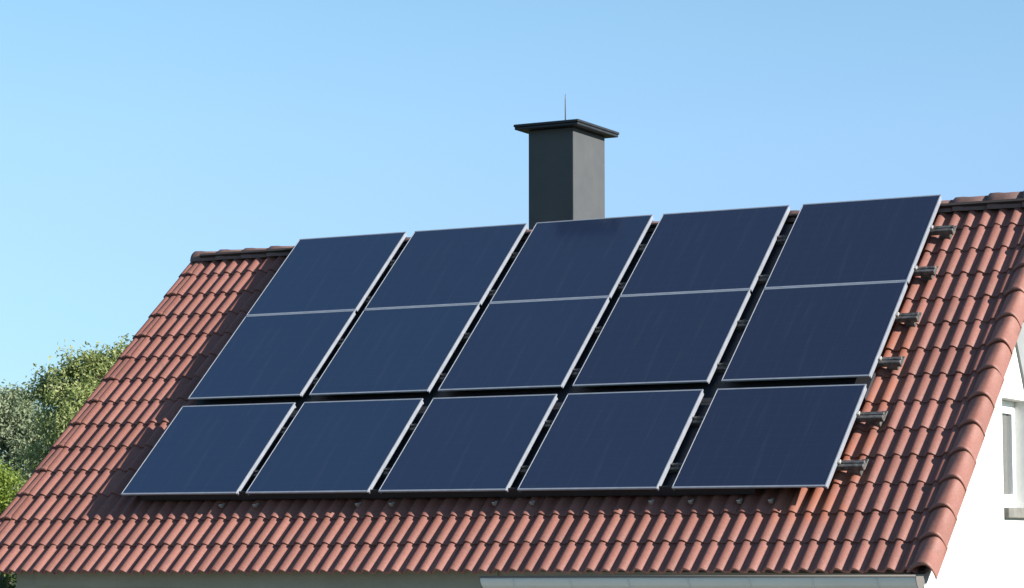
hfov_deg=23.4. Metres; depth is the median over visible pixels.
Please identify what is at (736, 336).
black profile
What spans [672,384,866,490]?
solar panel
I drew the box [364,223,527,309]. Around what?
solar panel
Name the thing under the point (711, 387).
black profile
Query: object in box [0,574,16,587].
leafy shrub
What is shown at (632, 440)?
solar panel
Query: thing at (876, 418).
mounting rail
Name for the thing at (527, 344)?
solar panel
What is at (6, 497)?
leafy shrub
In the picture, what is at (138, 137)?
sky
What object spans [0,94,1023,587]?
house
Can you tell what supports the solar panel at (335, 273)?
attached to the mounting rail at (926, 273)
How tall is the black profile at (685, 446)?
1.059 m
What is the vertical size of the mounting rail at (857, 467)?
0.186 m
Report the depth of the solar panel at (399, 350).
30.42 m
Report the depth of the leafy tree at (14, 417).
49.65 m
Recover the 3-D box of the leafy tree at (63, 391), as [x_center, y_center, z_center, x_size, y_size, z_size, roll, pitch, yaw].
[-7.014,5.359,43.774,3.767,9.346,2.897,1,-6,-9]
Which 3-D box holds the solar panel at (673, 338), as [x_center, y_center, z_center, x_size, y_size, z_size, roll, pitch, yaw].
[1.747,0.525,28.755,1.695,0.063,1.706,-3,36,28]
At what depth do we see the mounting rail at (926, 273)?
28.30 m
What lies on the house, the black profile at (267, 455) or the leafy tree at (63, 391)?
the black profile at (267, 455)
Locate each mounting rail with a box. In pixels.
[249,459,868,479]
[277,411,887,436]
[309,356,904,387]
[335,312,921,347]
[362,266,938,305]
[386,225,956,268]
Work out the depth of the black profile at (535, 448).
27.99 m
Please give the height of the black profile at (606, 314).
2.019 m
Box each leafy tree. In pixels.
[0,379,58,585]
[12,333,133,479]
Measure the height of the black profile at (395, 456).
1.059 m
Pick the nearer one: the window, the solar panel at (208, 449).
the window
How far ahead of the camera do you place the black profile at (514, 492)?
27.70 m
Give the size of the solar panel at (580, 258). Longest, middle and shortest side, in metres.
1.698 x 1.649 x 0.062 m
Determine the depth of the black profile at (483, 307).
30.71 m
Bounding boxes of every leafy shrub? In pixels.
[0,457,33,585]
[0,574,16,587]
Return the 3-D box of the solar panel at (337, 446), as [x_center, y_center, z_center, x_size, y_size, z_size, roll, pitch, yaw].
[-2.076,1.804,29.165,1.677,0.062,1.670,-3,36,28]
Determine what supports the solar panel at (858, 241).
attached to the mounting rail at (926, 273)
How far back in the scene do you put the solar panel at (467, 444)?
28.26 m
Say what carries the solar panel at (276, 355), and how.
attached to the mounting rail at (892, 363)
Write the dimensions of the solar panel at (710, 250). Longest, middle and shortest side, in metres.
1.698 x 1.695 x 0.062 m
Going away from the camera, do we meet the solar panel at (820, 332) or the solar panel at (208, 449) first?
the solar panel at (820, 332)
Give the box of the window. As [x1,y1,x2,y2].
[1002,400,1023,517]
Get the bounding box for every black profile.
[140,486,755,500]
[194,372,875,414]
[232,415,295,500]
[306,250,401,391]
[362,411,424,498]
[433,242,524,387]
[499,407,560,497]
[567,233,652,382]
[649,403,710,495]
[712,224,792,377]
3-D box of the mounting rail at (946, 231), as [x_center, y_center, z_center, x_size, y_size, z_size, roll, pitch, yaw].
[1.052,-0.496,31.031,9.354,0.186,0.273,-3,-7,28]
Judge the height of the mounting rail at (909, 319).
0.186 m
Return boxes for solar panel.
[121,402,295,495]
[188,310,355,400]
[246,232,406,315]
[246,398,423,494]
[309,304,479,396]
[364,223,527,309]
[378,394,557,493]
[438,297,609,392]
[489,214,653,302]
[517,389,703,491]
[572,289,750,388]
[620,205,789,295]
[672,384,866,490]
[721,281,907,383]
[764,194,941,288]
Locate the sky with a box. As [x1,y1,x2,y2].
[0,0,1023,466]
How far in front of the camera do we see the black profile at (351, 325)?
31.57 m
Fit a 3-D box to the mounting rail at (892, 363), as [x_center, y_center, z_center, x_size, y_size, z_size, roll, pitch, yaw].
[0.182,0.987,29.285,9.337,0.186,0.273,-3,-7,28]
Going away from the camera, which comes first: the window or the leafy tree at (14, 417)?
the window

